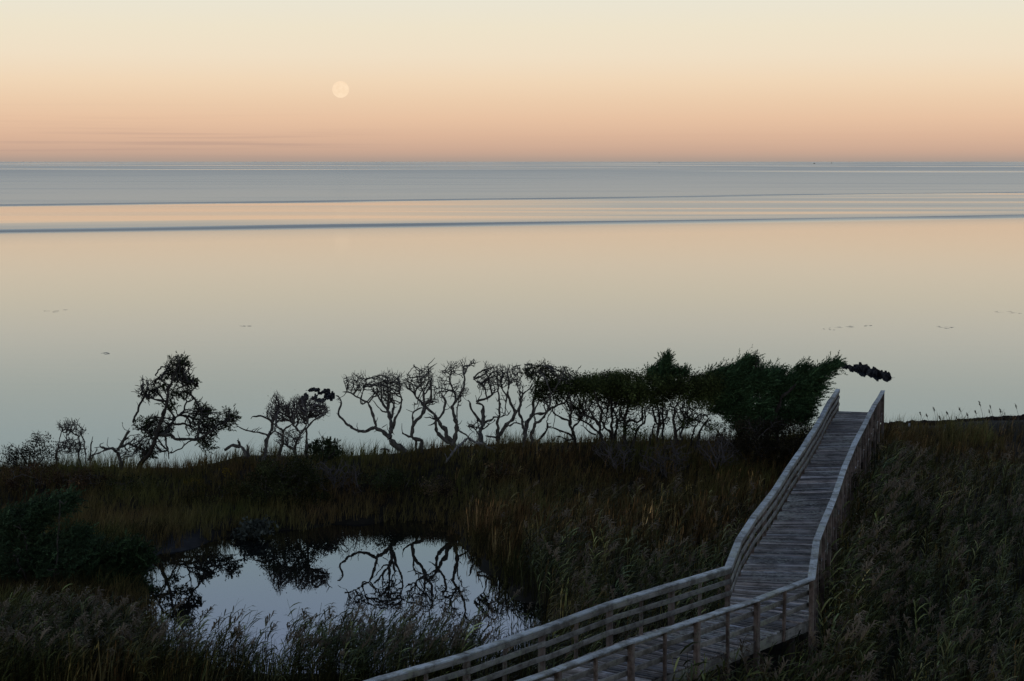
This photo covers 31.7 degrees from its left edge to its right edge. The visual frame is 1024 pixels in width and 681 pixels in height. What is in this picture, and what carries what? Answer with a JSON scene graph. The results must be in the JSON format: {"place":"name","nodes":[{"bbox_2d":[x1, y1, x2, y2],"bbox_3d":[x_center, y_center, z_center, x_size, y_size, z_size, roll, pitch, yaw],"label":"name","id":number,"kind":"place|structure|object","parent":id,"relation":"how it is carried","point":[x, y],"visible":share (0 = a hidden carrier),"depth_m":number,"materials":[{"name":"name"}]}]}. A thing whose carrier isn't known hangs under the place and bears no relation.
{"place":"outdoors","nodes":[
{"label":"outdoors","id":0,"kind":"place"},
{"bbox_2d":[332,81,348,97],"bbox_3d":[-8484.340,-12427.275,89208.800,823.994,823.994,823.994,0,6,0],"label":"moon","id":1,"kind":"object","parent":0,"point":[340,89],"visible":1,"depth_m":88919.80,"materials":[{"name":"white"}]},
{"bbox_2d":[144,519,556,674],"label":"pond water","id":2,"kind":"structure","parent":0,"point":[388,567],"depth_m":60.53,"materials":[{"name":"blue liquid"}]},
{"bbox_2d":[0,162,1023,467],"bbox_3d":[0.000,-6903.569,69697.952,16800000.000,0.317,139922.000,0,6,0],"label":"sea","id":3,"kind":"structure","parent":0,"point":[248,288],"depth_m":206.37,"materials":[{"name":"blue liquid"}]},
{"bbox_2d":[308,387,319,390],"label":"rock","id":4,"kind":"object","parent":3,"relation":"in","point":[313,389],"visible":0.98,"depth_m":110.86,"materials":[{"name":"grey stone"}]},
{"bbox_2d":[317,388,329,393],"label":"rock","id":5,"kind":"object","parent":3,"relation":"in","point":[325,390],"visible":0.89,"depth_m":109.71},
{"bbox_2d":[324,391,334,398],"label":"rock","id":6,"kind":"object","parent":3,"relation":"in","point":[329,395],"visible":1,"depth_m":107.82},
{"bbox_2d":[848,364,860,371],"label":"rock","id":7,"kind":"object","parent":3,"relation":"in","point":[854,368],"visible":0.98,"depth_m":121.71,"materials":[{"name":"grey stone"}]},
{"bbox_2d":[855,362,869,370],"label":"rock","id":8,"kind":"object","parent":3,"relation":"in","point":[859,364],"visible":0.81,"depth_m":122.04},
{"bbox_2d":[860,365,878,376],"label":"rock","id":9,"kind":"object","parent":3,"relation":"in","point":[873,371],"visible":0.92,"depth_m":119.58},
{"bbox_2d":[879,370,891,378],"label":"rock","id":10,"kind":"object","parent":3,"relation":"in","point":[886,375],"visible":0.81,"depth_m":117.43,"materials":[{"name":"grey stone"}]},
{"bbox_2d":[0,410,1023,680],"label":"ground","id":11,"kind":"structure","parent":0,"point":[192,540],"depth_m":71.76,"materials":[{"name":"brown plant"}]},
{"bbox_2d":[0,431,64,475],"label":"shrub","id":12,"kind":"object","parent":11,"relation":"on","point":[17,453],"visible":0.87,"depth_m":76.03,"materials":[{"name":"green plant"}]},
{"bbox_2d":[0,483,110,589],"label":"juniper shrub","id":13,"kind":"object","parent":11,"relation":"on","point":[22,528],"visible":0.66,"depth_m":58.36,"materials":[{"name":"green plant"}]},
{"bbox_2d":[0,458,114,492],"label":"dune shrub","id":14,"kind":"object","parent":11,"relation":"on","point":[87,476],"visible":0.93,"depth_m":73.58,"materials":[{"name":"green plant"}]},
{"bbox_2d":[52,417,93,466],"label":"dead tree","id":15,"kind":"object","parent":11,"relation":"on","point":[69,447],"visible":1,"depth_m":76.10,"materials":[{"name":"grey plant"}]},
{"bbox_2d":[87,422,147,470],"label":"dead tree","id":16,"kind":"object","parent":11,"relation":"on","point":[122,445],"visible":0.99,"depth_m":75.87,"materials":[{"name":"grey plant"}]},
{"bbox_2d":[77,530,161,596],"bbox_3d":[-12.760,7.740,58.543,2.747,3.322,2.628,3,7,30],"label":"juniper shrub","id":17,"kind":"object","parent":11,"relation":"on","point":[135,555],"visible":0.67,"depth_m":58.07,"materials":[{"name":"green plant"}]},
{"bbox_2d":[131,351,241,468],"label":"juniper tree","id":18,"kind":"object","parent":11,"relation":"on","point":[179,372],"visible":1,"depth_m":76.06,"materials":[{"name":"green plant"}]},
{"bbox_2d":[224,439,249,458],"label":"fallen log","id":19,"kind":"object","parent":11,"relation":"on","point":[245,452],"visible":1,"depth_m":75.71,"materials":[{"name":"grey wood"}]},
{"bbox_2d":[230,515,277,540],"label":"leafy plant","id":20,"kind":"object","parent":11,"relation":"on","point":[257,525],"visible":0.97,"depth_m":67.13,"materials":[{"name":"green plant"}]},
{"bbox_2d":[236,390,329,461],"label":"dead tree","id":21,"kind":"object","parent":11,"relation":"on","point":[304,415],"visible":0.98,"depth_m":75.91,"materials":[{"name":"grey wood"}]},
{"bbox_2d":[235,448,334,509],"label":"dune shrub","id":22,"kind":"object","parent":11,"relation":"on","point":[304,468],"visible":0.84,"depth_m":71.39,"materials":[{"name":"green plant"}]},
{"bbox_2d":[0,581,605,680],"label":"reed bed","id":23,"kind":"object","parent":11,"relation":"on","point":[20,655],"visible":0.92,"depth_m":46.48,"materials":[{"name":"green plant"}]},
{"bbox_2d":[303,432,346,464],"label":"shrub","id":24,"kind":"object","parent":11,"relation":"on","point":[317,448],"visible":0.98,"depth_m":75.67,"materials":[{"name":"green plant"}]},
{"bbox_2d":[306,458,363,493],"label":"shrub","id":25,"kind":"object","parent":11,"relation":"on","point":[332,478],"visible":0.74,"depth_m":72.73,"materials":[{"name":"plant"}]},
{"bbox_2d":[336,367,406,453],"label":"dead tree","id":26,"kind":"object","parent":11,"relation":"on","point":[388,399],"visible":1,"depth_m":76.22,"materials":[{"name":"grey wood"}]},
{"bbox_2d":[352,465,414,496],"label":"dune shrub","id":27,"kind":"object","parent":11,"relation":"on","point":[394,473],"visible":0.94,"depth_m":72.63,"materials":[{"name":"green plant"}]},
{"bbox_2d":[401,358,438,452],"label":"dead tree","id":28,"kind":"object","parent":11,"relation":"on","point":[423,389],"visible":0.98,"depth_m":76.55,"materials":[{"name":"grey wood"}]},
{"bbox_2d":[411,472,461,498],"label":"dune shrub","id":29,"kind":"object","parent":11,"relation":"on","point":[438,483],"visible":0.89,"depth_m":72.36,"materials":[{"name":"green plant"}]},
{"bbox_2d":[423,357,477,447],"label":"dead tree","id":30,"kind":"object","parent":11,"relation":"on","point":[445,437],"visible":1,"depth_m":76.00,"materials":[{"name":"grey wood"}]},
{"bbox_2d":[445,431,500,461],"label":"fallen limb","id":31,"kind":"object","parent":11,"relation":"on","point":[465,440],"visible":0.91,"depth_m":75.95,"materials":[{"name":"grey wood"}]},
{"bbox_2d":[466,361,510,447],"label":"dead tree","id":32,"kind":"object","parent":11,"relation":"on","point":[482,421],"visible":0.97,"depth_m":76.39,"materials":[{"name":"grey wood"}]},
{"bbox_2d":[485,363,524,446],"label":"dead tree","id":33,"kind":"object","parent":11,"relation":"on","point":[498,434],"visible":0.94,"depth_m":76.27,"materials":[{"name":"grey wood"}]},
{"bbox_2d":[481,457,533,482],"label":"dune shrub","id":34,"kind":"object","parent":11,"relation":"on","point":[494,476],"visible":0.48,"depth_m":73.48,"materials":[{"name":"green plant"}]},
{"bbox_2d":[0,505,1023,680],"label":"marsh sedge","id":35,"kind":"object","parent":11,"relation":"on","point":[515,580],"visible":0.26,"depth_m":56.75,"materials":[{"name":"green plant"}]},
{"bbox_2d":[518,358,580,447],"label":"live oak","id":36,"kind":"object","parent":11,"relation":"on","point":[547,387],"visible":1,"depth_m":76.25,"materials":[{"name":"green plant"}]},
{"bbox_2d":[536,368,596,444],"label":"live oak","id":37,"kind":"object","parent":11,"relation":"on","point":[572,406],"visible":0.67,"depth_m":76.69,"materials":[{"name":"green plant"}]},
{"bbox_2d":[571,368,620,447],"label":"live oak","id":38,"kind":"object","parent":11,"relation":"on","point":[594,384],"visible":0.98,"depth_m":76.10,"materials":[{"name":"green plant"}]},
{"bbox_2d":[592,436,635,473],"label":"bare shrub","id":39,"kind":"object","parent":11,"relation":"on","point":[613,464],"visible":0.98,"depth_m":74.21,"materials":[{"name":"grey plant"}]},
{"bbox_2d":[599,367,637,445],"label":"live oak","id":40,"kind":"object","parent":11,"relation":"on","point":[612,432],"visible":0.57,"depth_m":76.63,"materials":[{"name":"green plant"}]},
{"bbox_2d":[364,389,884,680],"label":"boardwalk","id":41,"kind":"structure","parent":11,"relation":"on","point":[774,583],"depth_m":44.51,"materials":[{"name":"grey wood"}]},
{"bbox_2d":[455,431,803,679],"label":"reed bed","id":42,"kind":"object","parent":11,"relation":"on","point":[538,532],"visible":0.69,"depth_m":61.50,"materials":[{"name":"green plant"}]},
{"bbox_2d":[607,366,661,448],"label":"live oak","id":43,"kind":"object","parent":11,"relation":"on","point":[630,391],"visible":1,"depth_m":75.89,"materials":[{"name":"green plant"}]},
{"bbox_2d":[635,369,683,446],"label":"live oak","id":44,"kind":"object","parent":11,"relation":"on","point":[660,403],"visible":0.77,"depth_m":76.32,"materials":[{"name":"green plant"}]},
{"bbox_2d":[639,439,692,476],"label":"bare shrub","id":45,"kind":"object","parent":11,"relation":"on","point":[658,461],"visible":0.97,"depth_m":73.35,"materials":[{"name":"grey plant"}]},
{"bbox_2d":[643,348,692,443],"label":"cedar tree","id":46,"kind":"object","parent":11,"relation":"on","point":[664,363],"visible":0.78,"depth_m":76.82,"materials":[{"name":"green plant"}]},
{"bbox_2d":[659,366,733,449],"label":"live oak","id":47,"kind":"object","parent":11,"relation":"on","point":[698,388],"visible":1,"depth_m":76.06,"materials":[{"name":"green plant"}]},
{"bbox_2d":[692,433,738,472],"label":"bare shrub","id":48,"kind":"object","parent":11,"relation":"on","point":[721,447],"visible":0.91,"depth_m":74.11,"materials":[{"name":"grey plant"}]},
{"bbox_2d":[700,344,783,445],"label":"cedar tree","id":49,"kind":"object","parent":11,"relation":"on","point":[749,376],"visible":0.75,"depth_m":76.60,"materials":[{"name":"green plant"}]},
{"bbox_2d":[713,412,805,470],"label":"dune shrub","id":50,"kind":"object","parent":11,"relation":"on","point":[753,436],"visible":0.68,"depth_m":75.43,"materials":[{"name":"green plant"}]},
{"bbox_2d":[756,350,847,446],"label":"cedar tree","id":51,"kind":"object","parent":11,"relation":"on","point":[798,392],"visible":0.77,"depth_m":78.16,"materials":[{"name":"green plant"}]},
{"bbox_2d":[672,412,1023,680],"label":"reed bed","id":52,"kind":"object","parent":11,"relation":"on","point":[858,596],"visible":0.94,"depth_m":52.97,"materials":[{"name":"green plant"}]},
{"bbox_2d":[880,414,1023,427],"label":"peat bank","id":53,"kind":"structure","parent":11,"relation":"on","point":[979,418],"depth_m":87.47,"materials":[{"name":"brown soil"}]},
{"bbox_2d":[0,0,1023,161],"label":"sky","id":54,"kind":"structure","parent":0,"point":[81,80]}
]}

